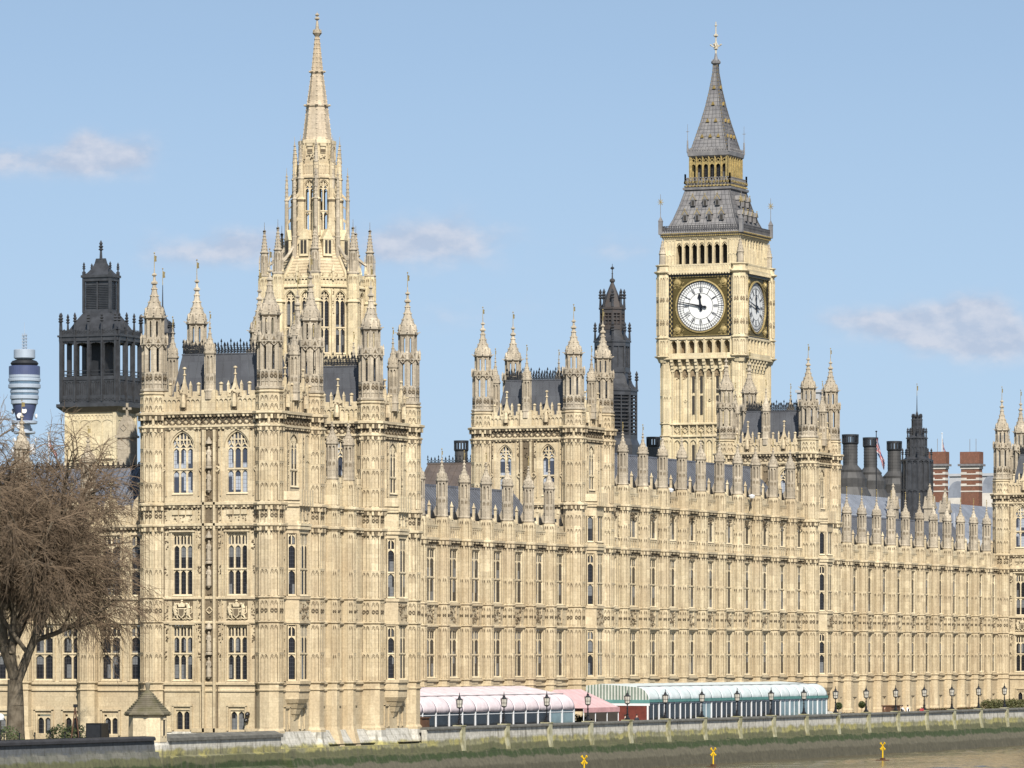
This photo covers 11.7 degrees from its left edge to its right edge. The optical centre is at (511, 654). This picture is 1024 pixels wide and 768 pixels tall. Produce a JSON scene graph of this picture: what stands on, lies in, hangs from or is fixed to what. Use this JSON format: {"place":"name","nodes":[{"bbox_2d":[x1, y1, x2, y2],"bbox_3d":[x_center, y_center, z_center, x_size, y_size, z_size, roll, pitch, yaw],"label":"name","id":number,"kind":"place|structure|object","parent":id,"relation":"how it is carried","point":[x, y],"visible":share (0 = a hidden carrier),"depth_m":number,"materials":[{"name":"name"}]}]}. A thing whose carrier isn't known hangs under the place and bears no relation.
{"place":"outdoors","nodes":[
{"label":"outdoors","id":0,"kind":"place"},
{"bbox_2d":[8,323,40,454],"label":"telecom tower","id":1,"kind":"structure","parent":0,"point":[24,380],"depth_m":2594.65,"materials":[{"name":"paint"}]},
{"bbox_2d":[157,268,174,372],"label":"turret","id":2,"kind":"object","parent":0,"point":[167,326],"visible":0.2,"depth_m":480.14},
{"bbox_2d":[3,714,351,743],"bbox_3d":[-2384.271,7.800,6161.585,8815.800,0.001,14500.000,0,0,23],"label":"ground","id":3,"kind":"structure","parent":0,"point":[49,715],"depth_m":643.31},
{"bbox_2d":[45,723,85,738],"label":"bush","id":4,"kind":"object","parent":3,"relation":"on","point":[61,731],"visible":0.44,"depth_m":407.61,"materials":[{"name":"green plant"}]},
{"bbox_2d":[0,400,140,739],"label":"front wing","id":5,"kind":"structure","parent":3,"relation":"on","point":[57,683],"depth_m":435.19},
{"bbox_2d":[0,629,9,680],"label":"window","id":6,"kind":"structure","parent":5,"relation":"in","point":[4,676],"depth_m":439.08,"materials":[{"name":"stone"}]},
{"bbox_2d":[34,626,52,680],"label":"window","id":7,"kind":"structure","parent":5,"relation":"in","point":[43,653],"depth_m":437.47,"materials":[{"name":"glass"}]},
{"bbox_2d":[37,716,49,733],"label":"window","id":8,"kind":"structure","parent":5,"relation":"in","point":[44,721],"depth_m":437.47,"materials":[{"name":"glass"}]},
{"bbox_2d":[62,629,76,680],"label":"window","id":9,"kind":"structure","parent":5,"relation":"in","point":[69,662],"depth_m":436.51,"materials":[{"name":"stone"}]},
{"bbox_2d":[101,626,119,680],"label":"window","id":10,"kind":"structure","parent":5,"relation":"in","point":[105,672],"depth_m":434.92,"materials":[{"name":"stone"}]},
{"bbox_2d":[105,717,117,733],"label":"window","id":11,"kind":"structure","parent":5,"relation":"in","point":[112,722],"depth_m":434.92,"materials":[{"name":"stone"}]},
{"bbox_2d":[115,403,138,466],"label":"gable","id":12,"kind":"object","parent":5,"relation":"on","point":[127,429],"visible":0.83,"depth_m":444.22,"materials":[{"name":"stone"}]},
{"bbox_2d":[130,626,139,680],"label":"window","id":13,"kind":"structure","parent":5,"relation":"in","point":[134,657],"depth_m":434.07,"materials":[{"name":"glass"}]},
{"bbox_2d":[130,535,139,596],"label":"window","id":14,"kind":"structure","parent":5,"relation":"in","point":[137,538],"depth_m":434.07,"materials":[{"name":"stone"}]},
{"bbox_2d":[0,397,173,739],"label":"bare tree","id":15,"kind":"object","parent":3,"relation":"on","point":[47,568],"visible":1,"depth_m":400.11,"materials":[{"name":"brown plant"}]},
{"bbox_2d":[86,723,107,737],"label":"equipment cabinet","id":16,"kind":"object","parent":3,"relation":"on","point":[96,730],"visible":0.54,"depth_m":401.83,"materials":[{"name":"metal"}]},
{"bbox_2d":[56,241,142,716],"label":"ventilation tower","id":17,"kind":"structure","parent":3,"relation":"on","point":[100,392],"depth_m":533.98,"materials":[{"name":"metal"}]},
{"bbox_2d":[124,683,170,767],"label":"stone lodge","id":18,"kind":"structure","parent":3,"relation":"on","point":[147,712],"depth_m":403.97,"materials":[{"name":"stone"}]},
{"bbox_2d":[136,248,329,748],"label":"palace tower","id":19,"kind":"structure","parent":3,"relation":"on","point":[232,453],"depth_m":429.76,"materials":[{"name":"stone"}]},
{"bbox_2d":[172,626,191,680],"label":"window","id":20,"kind":"structure","parent":19,"relation":"in","point":[182,635],"depth_m":430.48,"materials":[{"name":"stone"}]},
{"bbox_2d":[172,534,191,595],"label":"window","id":21,"kind":"structure","parent":19,"relation":"in","point":[182,543],"depth_m":430.48,"materials":[{"name":"stone"}]},
{"bbox_2d":[172,433,192,494],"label":"window","id":22,"kind":"structure","parent":19,"relation":"in","point":[182,448],"depth_m":430.48,"materials":[{"name":"stone"}]},
{"bbox_2d":[176,710,188,729],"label":"window","id":23,"kind":"structure","parent":19,"relation":"in","point":[182,715],"depth_m":430.48,"materials":[{"name":"glass"}]},
{"bbox_2d":[226,431,247,493],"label":"window","id":24,"kind":"structure","parent":19,"relation":"in","point":[237,446],"depth_m":428.49,"materials":[{"name":"glass"}]},
{"bbox_2d":[227,625,246,680],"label":"window","id":25,"kind":"structure","parent":19,"relation":"in","point":[236,635],"depth_m":428.49,"materials":[{"name":"stone"}]},
{"bbox_2d":[227,533,246,595],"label":"window","id":26,"kind":"structure","parent":19,"relation":"in","point":[236,543],"depth_m":428.49,"materials":[{"name":"stone"}]},
{"bbox_2d":[231,710,243,729],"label":"window","id":27,"kind":"structure","parent":19,"relation":"in","point":[237,715],"depth_m":428.49,"materials":[{"name":"glass"}]},
{"bbox_2d":[290,434,298,487],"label":"window","id":28,"kind":"structure","parent":19,"relation":"in","point":[293,446],"depth_m":431.43,"materials":[{"name":"stone"}]},
{"bbox_2d":[246,266,424,744],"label":"palace tower","id":29,"kind":"structure","parent":3,"relation":"on","point":[386,428],"depth_m":448.80,"materials":[{"name":"stone"}]},
{"bbox_2d":[390,444,397,494],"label":"window","id":30,"kind":"structure","parent":29,"relation":"in","point":[393,454],"depth_m":450.70,"materials":[{"name":"stone"}]},
{"bbox_2d":[324,412,371,746],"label":"link wing","id":31,"kind":"structure","parent":3,"relation":"on","point":[344,623],"depth_m":441.72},
{"bbox_2d":[424,455,470,629],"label":"brown roofed hall","id":32,"kind":"structure","parent":3,"relation":"on","point":[453,469],"depth_m":598.37,"materials":[{"name":"stone"}]},
{"bbox_2d":[454,440,468,462],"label":"round chimney","id":33,"kind":"object","parent":32,"relation":"on","point":[459,452],"visible":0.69,"depth_m":696.90,"materials":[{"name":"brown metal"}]},
{"bbox_2d":[420,448,569,691],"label":"river front wing","id":34,"kind":"structure","parent":3,"relation":"on","point":[494,579],"depth_m":494.42,"materials":[{"name":"stone"}]},
{"bbox_2d":[427,629,435,677],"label":"window","id":35,"kind":"structure","parent":34,"relation":"in","point":[431,633],"depth_m":480.82,"materials":[{"name":"stone"}]},
{"bbox_2d":[427,548,435,601],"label":"window","id":36,"kind":"structure","parent":34,"relation":"in","point":[431,552],"depth_m":480.82,"materials":[{"name":"stone"}]},
{"bbox_2d":[450,629,457,677],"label":"window","id":37,"kind":"structure","parent":34,"relation":"in","point":[453,633],"depth_m":485.66,"materials":[{"name":"stone"}]},
{"bbox_2d":[449,549,458,602],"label":"window","id":38,"kind":"structure","parent":34,"relation":"in","point":[453,552],"depth_m":485.66,"materials":[{"name":"stone"}]},
{"bbox_2d":[472,550,479,602],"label":"window","id":39,"kind":"structure","parent":34,"relation":"in","point":[475,553],"depth_m":490.66,"materials":[{"name":"stone"}]},
{"bbox_2d":[472,630,480,677],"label":"window","id":40,"kind":"structure","parent":34,"relation":"in","point":[475,633],"depth_m":490.66,"materials":[{"name":"stone"}]},
{"bbox_2d":[493,551,501,603],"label":"window","id":41,"kind":"structure","parent":34,"relation":"in","point":[497,554],"depth_m":495.72,"materials":[{"name":"stone"}]},
{"bbox_2d":[494,630,501,677],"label":"window","id":42,"kind":"structure","parent":34,"relation":"in","point":[497,633],"depth_m":495.72,"materials":[{"name":"stone"}]},
{"bbox_2d":[515,630,522,676],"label":"window","id":43,"kind":"structure","parent":34,"relation":"in","point":[518,633],"depth_m":500.59,"materials":[{"name":"stone"}]},
{"bbox_2d":[515,552,522,603],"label":"window","id":44,"kind":"structure","parent":34,"relation":"in","point":[518,555],"depth_m":500.59,"materials":[{"name":"stone"}]},
{"bbox_2d":[536,630,542,676],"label":"window","id":45,"kind":"structure","parent":34,"relation":"in","point":[539,634],"depth_m":505.62,"materials":[{"name":"stone"}]},
{"bbox_2d":[536,553,543,604],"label":"window","id":46,"kind":"structure","parent":34,"relation":"in","point":[539,556],"depth_m":505.62,"materials":[{"name":"stone"}]},
{"bbox_2d":[557,631,563,676],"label":"window","id":47,"kind":"structure","parent":34,"relation":"in","point":[560,634],"depth_m":510.83,"materials":[{"name":"stone"}]},
{"bbox_2d":[557,554,563,604],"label":"window","id":48,"kind":"structure","parent":34,"relation":"in","point":[560,557],"depth_m":510.83,"materials":[{"name":"stone"}]},
{"bbox_2d":[468,304,617,720],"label":"palace tower","id":49,"kind":"structure","parent":3,"relation":"on","point":[563,424],"depth_m":514.89,"materials":[{"name":"stone"}]},
{"bbox_2d":[499,446,511,489],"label":"window","id":50,"kind":"structure","parent":49,"relation":"in","point":[505,450],"depth_m":515.47,"materials":[{"name":"stone"}]},
{"bbox_2d":[542,445,554,495],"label":"window","id":51,"kind":"structure","parent":49,"relation":"in","point":[548,453],"depth_m":513.58,"materials":[{"name":"stone"}]},
{"bbox_2d":[589,447,594,490],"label":"window","id":52,"kind":"structure","parent":49,"relation":"in","point":[591,456],"depth_m":516.60,"materials":[{"name":"stone"}]},
{"bbox_2d":[586,264,639,631],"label":"ventilation tower","id":53,"kind":"structure","parent":3,"relation":"on","point":[618,342],"depth_m":606.54,"materials":[{"name":"metal"}]},
{"bbox_2d":[646,437,659,456],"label":"round chimney","id":54,"kind":"object","parent":3,"relation":"on","point":[652,448],"visible":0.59,"depth_m":750.04,"materials":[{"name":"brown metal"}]},
{"bbox_2d":[614,422,804,683],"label":"river front wing","id":55,"kind":"structure","parent":3,"relation":"on","point":[702,552],"depth_m":546.94,"materials":[{"name":"stone"}]},
{"bbox_2d":[630,631,636,675],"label":"window","id":56,"kind":"structure","parent":55,"relation":"in","point":[633,635],"depth_m":529.50,"materials":[{"name":"stone"}]},
{"bbox_2d":[630,557,636,606],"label":"window","id":57,"kind":"structure","parent":55,"relation":"in","point":[633,561],"depth_m":529.50,"materials":[{"name":"stone"}]},
{"bbox_2d":[650,632,656,675],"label":"window","id":58,"kind":"structure","parent":55,"relation":"in","point":[653,635],"depth_m":534.83,"materials":[{"name":"stone"}]},
{"bbox_2d":[650,558,657,607],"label":"window","id":59,"kind":"structure","parent":55,"relation":"in","point":[653,562],"depth_m":534.83,"materials":[{"name":"stone"}]},
{"bbox_2d":[669,559,675,607],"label":"window","id":60,"kind":"structure","parent":55,"relation":"in","point":[672,562],"depth_m":540.07,"materials":[{"name":"stone"}]},
{"bbox_2d":[670,632,676,675],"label":"window","id":61,"kind":"structure","parent":55,"relation":"in","point":[672,634],"depth_m":540.07,"materials":[{"name":"stone"}]},
{"bbox_2d":[689,560,694,607],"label":"window","id":62,"kind":"structure","parent":55,"relation":"in","point":[691,563],"depth_m":545.37,"materials":[{"name":"stone"}]},
{"bbox_2d":[689,632,695,675],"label":"window","id":63,"kind":"structure","parent":55,"relation":"in","point":[691,634],"depth_m":545.37,"materials":[{"name":"stone"}]},
{"bbox_2d":[707,561,713,608],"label":"window","id":64,"kind":"structure","parent":55,"relation":"in","point":[710,563],"depth_m":550.73,"materials":[{"name":"stone"}]},
{"bbox_2d":[708,632,713,674],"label":"window","id":65,"kind":"structure","parent":55,"relation":"in","point":[710,635],"depth_m":550.73,"materials":[{"name":"stone"}]},
{"bbox_2d":[726,633,731,674],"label":"window","id":66,"kind":"structure","parent":55,"relation":"in","point":[728,635],"depth_m":556.00,"materials":[{"name":"stone"}]},
{"bbox_2d":[726,562,731,608],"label":"window","id":67,"kind":"structure","parent":55,"relation":"in","point":[728,564],"depth_m":556.00,"materials":[{"name":"stone"}]},
{"bbox_2d":[745,633,749,674],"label":"window","id":68,"kind":"structure","parent":55,"relation":"in","point":[747,635],"depth_m":561.59,"materials":[{"name":"stone"}]},
{"bbox_2d":[744,563,750,609],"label":"window","id":69,"kind":"structure","parent":55,"relation":"in","point":[747,565],"depth_m":561.59,"materials":[{"name":"stone"}]},
{"bbox_2d":[762,633,767,674],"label":"window","id":70,"kind":"structure","parent":55,"relation":"in","point":[764,635],"depth_m":566.68,"materials":[{"name":"stone"}]},
{"bbox_2d":[762,564,767,609],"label":"window","id":71,"kind":"structure","parent":55,"relation":"in","point":[764,566],"depth_m":566.68,"materials":[{"name":"stone"}]},
{"bbox_2d":[780,633,785,674],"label":"window","id":72,"kind":"structure","parent":55,"relation":"in","point":[782,635],"depth_m":572.25,"materials":[{"name":"stone"}]},
{"bbox_2d":[780,565,785,610],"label":"window","id":73,"kind":"structure","parent":55,"relation":"in","point":[782,567],"depth_m":572.25,"materials":[{"name":"stone"}]},
{"bbox_2d":[797,633,801,673],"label":"window","id":74,"kind":"structure","parent":55,"relation":"in","point":[799,636],"depth_m":577.58,"materials":[{"name":"stone"}]},
{"bbox_2d":[797,566,801,610],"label":"window","id":75,"kind":"structure","parent":55,"relation":"in","point":[799,568],"depth_m":577.58,"materials":[{"name":"stone"}]},
{"bbox_2d":[654,22,776,462],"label":"clock tower","id":76,"kind":"structure","parent":3,"relation":"on","point":[715,286],"depth_m":694.07,"materials":[{"name":"yellow stone"}]},
{"bbox_2d":[713,344,843,713],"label":"palace tower","id":77,"kind":"structure","parent":3,"relation":"on","point":[809,431],"depth_m":581.01,"materials":[{"name":"stone"}]},
{"bbox_2d":[709,494,992,632],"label":"roof","id":78,"kind":"structure","parent":3,"relation":"on","point":[854,501],"depth_m":702.99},
{"bbox_2d":[901,386,932,519],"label":"iron fleche","id":79,"kind":"object","parent":78,"relation":"on","point":[916,470],"visible":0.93,"depth_m":670.26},
{"bbox_2d":[841,434,870,495],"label":"round chimney","id":80,"kind":"object","parent":3,"relation":"on","point":[853,479],"visible":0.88,"depth_m":753.20,"materials":[{"name":"grey metal"}]},
{"bbox_2d":[862,437,888,497],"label":"round chimney","id":81,"kind":"object","parent":3,"relation":"on","point":[869,470],"visible":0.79,"depth_m":759.55,"materials":[{"name":"grey metal"}]},
{"bbox_2d":[840,486,999,712],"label":"river front wing","id":82,"kind":"structure","parent":3,"relation":"on","point":[918,603],"depth_m":616.15,"materials":[{"name":"stone"}]},
{"bbox_2d":[853,568,856,611],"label":"window","id":83,"kind":"structure","parent":82,"relation":"in","point":[854,569],"depth_m":595.48,"materials":[{"name":"stone"}]},
{"bbox_2d":[853,634,857,673],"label":"window","id":84,"kind":"structure","parent":82,"relation":"in","point":[854,635],"depth_m":595.48,"materials":[{"name":"stone"}]},
{"bbox_2d":[868,634,872,673],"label":"window","id":85,"kind":"structure","parent":82,"relation":"in","point":[869,635],"depth_m":600.44,"materials":[{"name":"stone"}]},
{"bbox_2d":[868,569,872,612],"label":"window","id":86,"kind":"structure","parent":82,"relation":"in","point":[869,570],"depth_m":600.44,"materials":[{"name":"stone"}]},
{"bbox_2d":[883,570,886,612],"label":"window","id":87,"kind":"structure","parent":82,"relation":"in","point":[884,571],"depth_m":605.74,"materials":[{"name":"stone"}]},
{"bbox_2d":[886,483,899,518],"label":"stone chimney","id":88,"kind":"object","parent":82,"relation":"on","point":[895,502],"visible":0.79,"depth_m":642.79,"materials":[{"name":"stone"}]},
{"bbox_2d":[897,571,900,612],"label":"window","id":89,"kind":"structure","parent":82,"relation":"in","point":[898,572],"depth_m":610.64,"materials":[{"name":"stone"}]},
{"bbox_2d":[923,483,936,520],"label":"stone chimney","id":90,"kind":"object","parent":82,"relation":"on","point":[928,504],"visible":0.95,"depth_m":656.57,"materials":[{"name":"stone"}]},
{"bbox_2d":[938,488,951,521],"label":"stone chimney","id":91,"kind":"object","parent":82,"relation":"on","point":[942,506],"visible":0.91,"depth_m":662.60,"materials":[{"name":"stone"}]},
{"bbox_2d":[929,439,951,502],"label":"brick chimney","id":92,"kind":"object","parent":3,"relation":"on","point":[941,464],"visible":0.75,"depth_m":838.16,"materials":[{"name":"brick"}]},
{"bbox_2d":[958,452,985,505],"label":"brick chimney","id":93,"kind":"object","parent":3,"relation":"on","point":[971,464],"visible":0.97,"depth_m":842.33,"materials":[{"name":"brick"}]},
{"bbox_2d":[990,389,1023,700],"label":"palace tower","id":94,"kind":"structure","parent":3,"relation":"on","point":[1007,495],"depth_m":646.68,"materials":[{"name":"stone"}]},
{"bbox_2d":[1015,507,1023,547],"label":"window","id":95,"kind":"structure","parent":94,"relation":"in","point":[1019,516],"depth_m":646.54,"materials":[{"name":"stone"}]},
{"bbox_2d":[1015,574,1023,615],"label":"window","id":96,"kind":"structure","parent":94,"relation":"in","point":[1019,578],"depth_m":646.54,"materials":[{"name":"stone"}]},
{"bbox_2d":[1016,635,1023,671],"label":"window","id":97,"kind":"structure","parent":94,"relation":"in","point":[1019,638],"depth_m":646.54,"materials":[{"name":"stone"}]},
{"bbox_2d":[258,13,376,366],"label":"octagonal tower","id":98,"kind":"structure","parent":0,"point":[341,284],"depth_m":565.23,"materials":[{"name":"yellow stone"}]},
{"bbox_2d":[285,292,294,352],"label":"window","id":99,"kind":"structure","parent":98,"relation":"in","point":[290,298],"depth_m":563.79,"materials":[{"name":"stone"}]},
{"bbox_2d":[321,291,329,353],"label":"window","id":100,"kind":"structure","parent":98,"relation":"in","point":[325,304],"depth_m":563.10,"materials":[{"name":"stone"}]},
{"bbox_2d":[335,292,345,353],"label":"window","id":101,"kind":"structure","parent":98,"relation":"in","point":[340,300],"depth_m":563.79,"materials":[{"name":"stone"}]},
{"bbox_2d":[0,0,1023,630],"label":"sky","id":102,"kind":"structure","parent":0,"point":[502,156],"materials":[{"name":"blue"}]},
{"bbox_2d":[649,745,1023,767],"bbox_3d":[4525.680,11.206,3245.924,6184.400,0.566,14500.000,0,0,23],"label":"river water","id":103,"kind":"structure","parent":0,"point":[1000,757],"depth_m":525.03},
{"bbox_2d":[0,736,161,767],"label":"garden wall","id":104,"kind":"structure","parent":103,"relation":"in","point":[123,752],"depth_m":391.13,"materials":[{"name":"stone"}]},
{"bbox_2d":[166,731,288,767],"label":"lodge wall","id":105,"kind":"structure","parent":103,"relation":"in","point":[254,749],"depth_m":415.62,"materials":[{"name":"stone"}]},
{"bbox_2d":[279,707,1023,767],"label":"river wall","id":106,"kind":"structure","parent":103,"relation":"in","point":[644,743],"depth_m":509.61,"materials":[{"name":"stone"}]},
{"bbox_2d":[883,441,901,498],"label":"round chimney","id":107,"kind":"object","parent":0,"point":[892,475],"visible":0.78,"depth_m":765.55,"materials":[{"name":"grey metal"}]},
{"bbox_2d":[948,481,960,503],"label":"background building","id":108,"kind":"structure","parent":0,"point":[954,493],"depth_m":899.85,"materials":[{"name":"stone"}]},
{"bbox_2d":[982,476,993,506],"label":"background building","id":109,"kind":"structure","parent":0,"point":[987,488],"depth_m":899.61,"materials":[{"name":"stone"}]},
{"label":"terrace paving","id":110,"kind":"structure","parent":0,"visible":0},
{"bbox_2d":[420,686,574,726],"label":"marquee","id":111,"kind":"object","parent":110,"relation":"on","point":[481,705],"visible":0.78,"depth_m":474.66,"materials":[{"name":"white fabric"}]},
{"bbox_2d":[551,689,619,721],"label":"awning","id":112,"kind":"object","parent":110,"relation":"on","point":[576,696],"visible":0.42,"depth_m":496.78,"materials":[{"name":"fabric"}]},
{"bbox_2d":[585,681,827,721],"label":"marquee","id":113,"kind":"object","parent":110,"relation":"on","point":[646,702],"visible":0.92,"depth_m":527.13,"materials":[{"name":"fabric"}]},
{"bbox_2d":[980,698,1023,708],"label":"hedge","id":114,"kind":"object","parent":110,"relation":"on","point":[1009,703],"visible":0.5,"depth_m":629.47,"materials":[{"name":"green plant"}]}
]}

